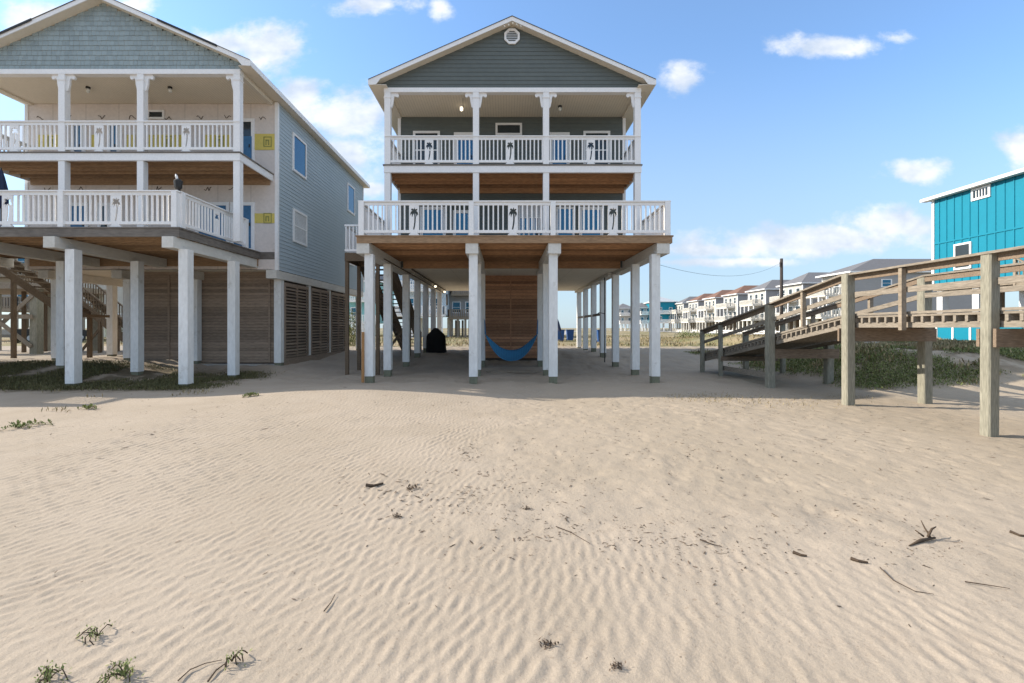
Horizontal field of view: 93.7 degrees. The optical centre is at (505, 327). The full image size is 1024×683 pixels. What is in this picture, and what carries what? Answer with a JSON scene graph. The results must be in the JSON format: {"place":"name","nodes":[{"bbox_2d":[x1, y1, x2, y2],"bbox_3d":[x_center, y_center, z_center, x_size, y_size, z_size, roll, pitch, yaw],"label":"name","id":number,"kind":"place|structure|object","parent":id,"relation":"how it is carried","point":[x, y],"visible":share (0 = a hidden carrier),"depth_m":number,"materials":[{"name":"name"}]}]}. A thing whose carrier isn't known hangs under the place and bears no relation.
{"place":"outdoors","nodes":[
{"label":"outdoors","id":0,"kind":"place"},
{"bbox_2d":[0,359,284,390],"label":"ground grass","id":1,"kind":"structure","parent":0,"point":[35,382],"depth_m":14.48,"materials":[{"name":"green plant"}]},
{"bbox_2d":[0,328,1023,682],"bbox_3d":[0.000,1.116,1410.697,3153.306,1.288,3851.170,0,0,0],"label":"sand","id":2,"kind":"structure","parent":0,"point":[136,530],"depth_m":4.05,"materials":[{"name":"beige sand"}]},
{"bbox_2d":[0,418,52,430],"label":"sand plant","id":3,"kind":"object","parent":2,"relation":"on","point":[23,424],"visible":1,"depth_m":8.09,"materials":[{"name":"green plant"}]},
{"bbox_2d":[2,328,86,342],"bbox_3d":[-38.990,0.335,41.027,1.950,1.754,5.497,0,0,20],"label":"pickup truck","id":4,"kind":"object","parent":2,"relation":"on","point":[6,334],"visible":0.2,"depth_m":38.74,"materials":[{"name":"metal"}]},
{"bbox_2d":[34,659,71,682],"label":"sand plant","id":5,"kind":"object","parent":2,"relation":"on","point":[48,672],"visible":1,"depth_m":2.28,"materials":[{"name":"green plant"}]},
{"bbox_2d":[0,283,105,353],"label":"timber platform","id":6,"kind":"structure","parent":2,"relation":"on","point":[35,343],"depth_m":22.47,"materials":[{"name":"brown wood"}]},
{"bbox_2d":[21,271,122,352],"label":"wooden staircase","id":7,"kind":"structure","parent":6,"relation":"on","point":[90,297],"depth_m":23.99,"materials":[{"name":"brown wood"}]},
{"bbox_2d":[0,260,109,357],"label":"wooden staircase","id":8,"kind":"structure","parent":2,"relation":"on","point":[14,277],"depth_m":19.54,"materials":[{"name":"brown wood"}]},
{"bbox_2d":[0,258,122,329],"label":"inland house","id":9,"kind":"structure","parent":2,"relation":"on","point":[6,303],"depth_m":46.00,"materials":[{"name":"grey"}]},
{"bbox_2d":[16,258,24,262],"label":"window","id":10,"kind":"structure","parent":9,"relation":"in","point":[22,260],"depth_m":45.97,"materials":[{"name":"blue glass"}]},
{"bbox_2d":[77,403,96,409],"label":"sand plant","id":11,"kind":"object","parent":2,"relation":"on","point":[85,406],"visible":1,"depth_m":10.03,"materials":[{"name":"green plant"}]},
{"bbox_2d":[75,619,112,644],"bbox_3d":[-2.247,1.640,2.594,0.167,0.069,0.200,0,0,0],"label":"sand plant","id":12,"kind":"object","parent":2,"relation":"on","point":[96,634],"visible":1,"depth_m":2.58,"materials":[{"name":"green plant"}]},
{"bbox_2d":[85,313,122,336],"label":"inland house","id":13,"kind":"structure","parent":2,"relation":"on","point":[105,329],"depth_m":66.86,"materials":[{"name":"grey"}]},
{"bbox_2d":[0,388,212,411],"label":"dry grass","id":14,"kind":"structure","parent":2,"relation":"on","point":[183,390],"depth_m":11.75,"materials":[{"name":"beige plant"}]},
{"bbox_2d":[97,655,143,682],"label":"sand plant","id":15,"kind":"object","parent":2,"relation":"on","point":[124,673],"visible":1,"depth_m":2.28,"materials":[{"name":"green plant"}]},
{"bbox_2d":[0,0,369,386],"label":"beach house","id":16,"kind":"structure","parent":2,"relation":"on","point":[231,254],"depth_m":16.63,"materials":[{"name":"paint"}]},
{"bbox_2d":[0,168,8,226],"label":"patio umbrella","id":17,"kind":"object","parent":16,"relation":"on","point":[3,185],"visible":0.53,"depth_m":14.18,"materials":[{"name":"fabric"}]},
{"bbox_2d":[71,126,85,150],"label":"door","id":18,"kind":"structure","parent":16,"relation":"in","point":[74,126],"depth_m":17.72,"materials":[{"name":"white paint"}]},
{"bbox_2d":[70,203,88,226],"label":"door","id":19,"kind":"structure","parent":16,"relation":"in","point":[72,203],"depth_m":17.72,"materials":[{"name":"white paint"}]},
{"bbox_2d":[97,203,109,226],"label":"door","id":20,"kind":"structure","parent":16,"relation":"in","point":[108,204],"depth_m":17.69,"materials":[{"name":"white paint"}]},
{"bbox_2d":[107,126,120,150],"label":"door","id":21,"kind":"structure","parent":16,"relation":"in","point":[109,126],"depth_m":17.69,"materials":[{"name":"white paint"}]},
{"bbox_2d":[148,110,164,119],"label":"window","id":22,"kind":"structure","parent":16,"relation":"in","point":[152,114],"depth_m":17.72,"materials":[{"name":"white paint"}]},
{"bbox_2d":[173,174,182,190],"bbox_3d":[-9.220,-4.089,13.500,0.228,0.488,0.240,0,0,0],"label":"bird","id":23,"kind":"object","parent":16,"relation":"on","point":[178,183],"visible":0.95,"depth_m":13.44,"materials":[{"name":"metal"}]},
{"bbox_2d":[195,202,229,241],"bbox_3d":[-10.835,-3.730,17.733,1.257,1.821,0.075,0,0,0],"label":"door","id":24,"kind":"structure","parent":16,"relation":"in","point":[224,205],"depth_m":17.72,"materials":[{"name":"white paint"}]},
{"bbox_2d":[230,202,254,249],"bbox_3d":[-9.726,-3.730,17.716,0.887,1.821,0.107,0,0,0],"label":"door","id":25,"kind":"structure","parent":16,"relation":"in","point":[248,207],"depth_m":17.72,"materials":[{"name":"white paint"}]},
{"bbox_2d":[243,136,251,158],"bbox_3d":[-9.596,-6.447,17.690,0.444,1.233,0.020,0,0,0],"label":"door panel","id":26,"kind":"structure","parent":16,"relation":"in","point":[247,140],"depth_m":17.68,"materials":[{"name":"blue wood"}]},
{"bbox_2d":[243,118,254,160],"bbox_3d":[-9.596,-6.719,17.716,0.629,2.019,0.107,0,0,0],"label":"door","id":27,"kind":"structure","parent":16,"relation":"in","point":[248,123],"depth_m":17.72,"materials":[{"name":"blue paint"}]},
{"bbox_2d":[292,132,306,179],"bbox_3d":[-8.432,-6.990,19.600,0.075,1.520,1.280,0,0,0],"label":"window","id":28,"kind":"structure","parent":16,"relation":"in","point":[299,147],"depth_m":19.57,"materials":[{"name":"blue glass"}]},
{"bbox_2d":[293,208,306,246],"bbox_3d":[-8.432,-4.090,19.650,0.075,1.320,1.300,0,0,0],"label":"window","id":29,"kind":"structure","parent":16,"relation":"in","point":[299,218],"depth_m":19.57,"materials":[{"name":"white paint"}]},
{"bbox_2d":[347,182,354,215],"bbox_3d":[-8.432,-6.990,26.100,0.075,1.520,1.200,0,0,0],"label":"window","id":30,"kind":"structure","parent":16,"relation":"in","point":[350,189],"depth_m":25.99,"materials":[{"name":"blue glass"}]},
{"bbox_2d":[177,660,220,680],"bbox_3d":[-1.498,1.660,2.342,0.046,0.008,0.190,0,0,40],"label":"twig","id":31,"kind":"object","parent":2,"relation":"on","point":[195,667],"visible":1,"depth_m":2.34,"materials":[{"name":"brown wood"}]},
{"bbox_2d":[207,663,224,681],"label":"twig","id":32,"kind":"object","parent":2,"relation":"on","point":[208,680],"visible":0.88,"depth_m":2.31,"materials":[{"name":"brown wood"}]},
{"bbox_2d":[224,647,251,670],"bbox_3d":[-1.337,1.641,2.400,0.116,0.065,0.139,0,0,-24],"label":"sand plant","id":33,"kind":"object","parent":2,"relation":"on","point":[230,659],"visible":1,"depth_m":2.39,"materials":[{"name":"green plant"}]},
{"bbox_2d":[242,391,258,397],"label":"sand plant","id":34,"kind":"object","parent":2,"relation":"on","point":[251,393],"visible":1,"depth_m":11.19,"materials":[{"name":"green plant"}]},
{"bbox_2d":[349,310,355,345],"bbox_3d":[-10.568,-0.008,33.031,1.540,2.708,1.585,0,0,0],"label":"shrub","id":35,"kind":"object","parent":2,"relation":"on","point":[351,332],"visible":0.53,"depth_m":32.86,"materials":[{"name":"green plant"}]},
{"bbox_2d":[349,272,393,336],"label":"inland house","id":36,"kind":"structure","parent":2,"relation":"on","point":[352,302],"depth_m":70.00,"materials":[{"name":"grey"}]},
{"bbox_2d":[351,307,355,316],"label":"window","id":37,"kind":"structure","parent":36,"relation":"in","point":[352,308],"depth_m":69.97,"materials":[{"name":"blue glass"}]},
{"bbox_2d":[365,482,383,486],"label":"twig","id":38,"kind":"object","parent":2,"relation":"on","point":[372,485],"visible":1,"depth_m":5.01,"materials":[{"name":"brown wood"}]},
{"bbox_2d":[4,333,764,346],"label":"inland grass","id":39,"kind":"structure","parent":2,"relation":"on","point":[628,343],"depth_m":39.56,"materials":[{"name":"green plant"}]},
{"bbox_2d":[407,483,419,491],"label":"weed clump","id":40,"kind":"object","parent":2,"relation":"on","point":[409,488],"visible":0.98,"depth_m":4.95,"materials":[{"name":"plant"}]},
{"bbox_2d":[393,274,452,337],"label":"inland house","id":41,"kind":"structure","parent":2,"relation":"on","point":[445,307],"depth_m":62.00,"materials":[{"name":"grey"}]},
{"bbox_2d":[429,298,436,309],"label":"window","id":42,"kind":"structure","parent":41,"relation":"in","point":[429,298],"depth_m":61.97,"materials":[{"name":"glass"}]},
{"bbox_2d":[426,328,446,352],"bbox_3d":[-3.550,0.633,24.411,1.044,1.288,0.682,0,0,0],"label":"covered grill","id":43,"kind":"object","parent":2,"relation":"on","point":[435,340],"visible":1,"depth_m":24.12,"materials":[{"name":"fabric"}]},
{"bbox_2d":[448,291,468,336],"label":"inland house","id":44,"kind":"structure","parent":2,"relation":"on","point":[458,310],"depth_m":65.94,"materials":[{"name":"grey"}]},
{"bbox_2d":[452,302,460,312],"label":"window","id":45,"kind":"structure","parent":44,"relation":"in","point":[455,305],"depth_m":65.97,"materials":[{"name":"blue glass"}]},
{"bbox_2d":[465,302,468,312],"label":"window","id":46,"kind":"structure","parent":44,"relation":"in","point":[466,303],"depth_m":65.97,"materials":[{"name":"blue glass"}]},
{"bbox_2d":[344,15,673,383],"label":"beach house","id":47,"kind":"structure","parent":2,"relation":"on","point":[512,164],"depth_m":16.87,"materials":[{"name":"paint"}]},
{"bbox_2d":[413,131,439,163],"bbox_3d":[-3.118,-6.971,18.833,1.052,1.500,0.075,0,0,0],"label":"window","id":48,"kind":"structure","parent":47,"relation":"in","point":[429,145],"depth_m":18.82,"materials":[{"name":"white paint"}]},
{"bbox_2d":[420,207,445,234],"bbox_3d":[-2.867,-3.776,18.833,1.021,1.952,0.075,0,0,0],"label":"door","id":49,"kind":"structure","parent":47,"relation":"in","point":[421,208],"depth_m":18.82,"materials":[{"name":"blue paint"}]},
{"bbox_2d":[453,210,468,234],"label":"door","id":50,"kind":"structure","parent":47,"relation":"in","point":[457,211],"depth_m":18.82,"materials":[{"name":"blue paint"}]},
{"bbox_2d":[454,132,472,163],"bbox_3d":[-1.610,-6.688,18.816,0.864,1.956,0.108,0,0,0],"label":"door","id":51,"kind":"structure","parent":47,"relation":"in","point":[455,133],"depth_m":18.82,"materials":[{"name":"blue paint"}]},
{"bbox_2d":[495,123,521,134],"bbox_3d":[0.108,-7.797,18.833,1.041,0.475,0.075,0,0,0],"label":"window","id":52,"kind":"structure","parent":47,"relation":"in","point":[500,128],"depth_m":18.82,"materials":[{"name":"white paint"}]},
{"bbox_2d":[484,318,537,360],"bbox_3d":[0.215,0.445,19.954,2.262,1.794,0.818,0,0,0],"label":"hammock","id":53,"kind":"object","parent":47,"relation":"hanging from","point":[511,355],"visible":1,"depth_m":20.02,"materials":[{"name":"fabric"}]},
{"bbox_2d":[518,206,542,234],"bbox_3d":[0.982,-3.949,18.828,1.001,1.998,0.085,0,0,0],"label":"window","id":54,"kind":"structure","parent":47,"relation":"in","point":[519,207],"depth_m":18.80,"materials":[{"name":"white glass"}]},
{"bbox_2d":[549,132,569,163],"bbox_3d":[2.101,-6.688,18.816,0.785,1.956,0.108,0,0,0],"label":"door","id":55,"kind":"structure","parent":47,"relation":"in","point":[551,133],"depth_m":18.82,"materials":[{"name":"blue paint"}]},
{"bbox_2d":[556,207,574,234],"bbox_3d":[2.327,-3.916,18.833,0.727,1.672,0.075,0,0,0],"label":"door","id":56,"kind":"structure","parent":47,"relation":"in","point":[557,208],"depth_m":18.82,"materials":[{"name":"white paint"}]},
{"bbox_2d":[579,207,602,234],"bbox_3d":[3.338,-3.776,18.816,0.943,1.952,0.108,0,0,0],"label":"door","id":57,"kind":"structure","parent":47,"relation":"in","point":[581,208],"depth_m":18.82,"materials":[{"name":"blue paint"}]},
{"bbox_2d":[583,131,609,163],"bbox_3d":[3.560,-6.971,18.833,1.049,1.500,0.075,0,0,0],"label":"window","id":58,"kind":"structure","parent":47,"relation":"in","point":[584,132],"depth_m":18.82,"materials":[{"name":"white paint"}]},
{"bbox_2d":[15,386,1022,660],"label":"seaweed debris","id":59,"kind":"object","parent":2,"relation":"on","point":[617,488],"visible":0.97,"depth_m":4.52,"materials":[{"name":"brown plant"}]},
{"bbox_2d":[538,637,558,649],"bbox_3d":[0.225,1.662,2.524,0.116,0.063,0.082,0,0,0],"label":"weed clump","id":60,"kind":"object","parent":2,"relation":"on","point":[550,643],"visible":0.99,"depth_m":2.52,"materials":[{"name":"plant"}]},
{"bbox_2d":[558,330,564,340],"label":"wheeled bin","id":61,"kind":"object","parent":2,"relation":"on","point":[562,335],"visible":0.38,"depth_m":43.68,"materials":[{"name":"plastic"}]},
{"bbox_2d":[566,329,573,340],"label":"wheeled bin","id":62,"kind":"object","parent":2,"relation":"on","point":[570,334],"visible":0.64,"depth_m":44.67,"materials":[{"name":"plastic"}]},
{"bbox_2d":[556,526,588,542],"bbox_3d":[0.538,1.656,3.851,0.024,0.010,0.399,0,0,-35],"label":"twig","id":63,"kind":"object","parent":2,"relation":"on","point":[570,532],"visible":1,"depth_m":3.89,"materials":[{"name":"brown wood"}]},
{"bbox_2d":[597,330,599,341],"bbox_3d":[7.917,0.688,40.015,0.720,1.095,0.810,0,0,0],"label":"wheeled bin","id":64,"kind":"object","parent":2,"relation":"on","point":[598,335],"visible":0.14,"depth_m":39.70,"materials":[{"name":"plastic"}]},
{"bbox_2d":[609,658,625,671],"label":"weed clump","id":65,"kind":"object","parent":2,"relation":"on","point":[617,664],"visible":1,"depth_m":2.35,"materials":[{"name":"plant"}]},
{"bbox_2d":[619,304,629,330],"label":"inland house","id":66,"kind":"structure","parent":2,"relation":"on","point":[624,313],"depth_m":190.00,"materials":[{"name":"grey paint"}]},
{"bbox_2d":[640,303,648,330],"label":"inland house","id":67,"kind":"structure","parent":2,"relation":"on","point":[644,312],"depth_m":175.97,"materials":[{"name":"grey paint"}]},
{"bbox_2d":[644,297,677,330],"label":"inland house","id":68,"kind":"structure","parent":2,"relation":"on","point":[667,306],"depth_m":168.00,"materials":[{"name":"paint"}]},
{"bbox_2d":[669,297,695,331],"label":"row house","id":69,"kind":"structure","parent":2,"relation":"on","point":[682,304],"depth_m":162.99,"materials":[{"name":"paint"}]},
{"bbox_2d":[674,330,706,337],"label":"shrub","id":70,"kind":"object","parent":2,"relation":"on","point":[687,333],"visible":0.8,"depth_m":47.77,"materials":[{"name":"green plant"}]},
{"bbox_2d":[681,294,711,331],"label":"row house","id":71,"kind":"structure","parent":2,"relation":"on","point":[694,304],"depth_m":148.97,"materials":[{"name":"paint"}]},
{"bbox_2d":[696,290,732,331],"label":"row house","id":72,"kind":"structure","parent":2,"relation":"on","point":[708,309],"depth_m":134.77,"materials":[{"name":"paint"}]},
{"bbox_2d":[660,329,779,333],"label":"white fence","id":73,"kind":"object","parent":2,"relation":"on","point":[728,330],"visible":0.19,"depth_m":118.57,"materials":[{"name":"paint"}]},
{"bbox_2d":[714,285,758,332],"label":"row house","id":74,"kind":"structure","parent":2,"relation":"on","point":[730,306],"depth_m":119.97,"materials":[{"name":"paint"}]},
{"bbox_2d":[738,280,788,332],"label":"row house","id":75,"kind":"structure","parent":2,"relation":"on","point":[759,295],"depth_m":105.47,"materials":[{"name":"paint"}]},
{"bbox_2d":[649,391,899,409],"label":"beach grass","id":76,"kind":"structure","parent":2,"relation":"on","point":[751,400],"depth_m":11.06,"materials":[{"name":"green plant"}]},
{"bbox_2d":[779,258,782,319],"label":"utility pole","id":77,"kind":"object","parent":2,"relation":"on","point":[781,280],"visible":0.65,"depth_m":59.84,"materials":[{"name":"brown wood"}]},
{"bbox_2d":[769,272,828,330],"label":"row house","id":78,"kind":"structure","parent":2,"relation":"on","point":[802,282],"depth_m":91.88,"materials":[{"name":"paint"}]},
{"bbox_2d":[792,550,806,556],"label":"twig","id":79,"kind":"object","parent":2,"relation":"on","point":[796,553],"visible":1,"depth_m":3.52,"materials":[{"name":"brown wood"}]},
{"bbox_2d":[686,340,1023,389],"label":"dune vines","id":80,"kind":"object","parent":2,"relation":"on","point":[880,374],"visible":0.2,"depth_m":13.98,"materials":[{"name":"green plant"}]},
{"bbox_2d":[850,557,867,562],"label":"twig","id":81,"kind":"object","parent":2,"relation":"on","point":[856,560],"visible":1,"depth_m":3.41,"materials":[{"name":"brown wood"}]},
{"bbox_2d":[700,246,1023,436],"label":"boardwalk","id":82,"kind":"structure","parent":2,"relation":"on","point":[850,326],"depth_m":10.33,"materials":[{"name":"brown wood"}]},
{"bbox_2d":[797,259,971,326],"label":"row house","id":83,"kind":"structure","parent":2,"relation":"on","point":[961,302],"depth_m":74.94,"materials":[{"name":"white paint"}]},
{"bbox_2d":[881,279,891,286],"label":"window","id":84,"kind":"structure","parent":83,"relation":"in","point":[884,282],"depth_m":74.92,"materials":[{"name":"blue glass"}]},
{"bbox_2d":[879,567,931,593],"bbox_3d":[2.586,1.655,3.140,0.084,0.017,0.328,0,0,-17],"label":"twig","id":85,"kind":"object","parent":2,"relation":"on","point":[902,584],"visible":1,"depth_m":3.10,"materials":[{"name":"brown wood"}]},
{"bbox_2d":[908,520,935,545],"bbox_3d":[3.245,1.615,3.746,0.402,0.107,0.106,0,0,-36],"label":"driftwood","id":86,"kind":"object","parent":2,"relation":"on","point":[920,540],"visible":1,"depth_m":3.77,"materials":[{"name":"brown wood"}]},
{"bbox_2d":[920,168,1023,339],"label":"teal house","id":87,"kind":"structure","parent":2,"relation":"on","point":[983,216],"depth_m":22.95,"materials":[{"name":"teal painted siding"},{"name":"white paint"},{"name":"metal"}]},
{"bbox_2d":[953,241,971,269],"bbox_3d":[22.383,-3.525,23.523,0.075,1.283,0.900,0,0,0],"label":"window","id":88,"kind":"structure","parent":87,"relation":"in","point":[965,248],"depth_m":23.52,"materials":[{"name":"white paint"}]},
{"bbox_2d":[965,581,1009,588],"bbox_3d":[3.103,1.657,3.095,0.223,0.007,0.008,0,0,21],"label":"twig","id":89,"kind":"object","parent":2,"relation":"on","point":[984,584],"visible":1,"depth_m":3.10,"materials":[{"name":"brown wood"}]},
{"bbox_2d":[1009,530,1023,536],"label":"twig","id":90,"kind":"object","parent":2,"relation":"on","point":[1012,532],"visible":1,"depth_m":3.89,"materials":[{"name":"brown wood"}]},
{"bbox_2d":[0,0,1023,327],"label":"sky","id":91,"kind":"structure","parent":0,"point":[812,135],"materials":[{"name":"blue"}]},
{"bbox_2d":[558,321,562,341],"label":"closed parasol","id":92,"kind":"object","parent":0,"point":[559,328],"visible":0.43,"depth_m":41.90,"materials":[{"name":"fabric"}]},
{"bbox_2d":[621,330,762,334],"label":"road","id":93,"kind":"structure","parent":0,"point":[690,332],"depth_m":122.30,"materials":[{"name":"grey asphalt"}]},
{"bbox_2d":[691,337,1023,384],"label":"dune grass","id":94,"kind":"structure","parent":0,"point":[938,344],"depth_m":15.69,"materials":[{"name":"green plant"}]}
]}

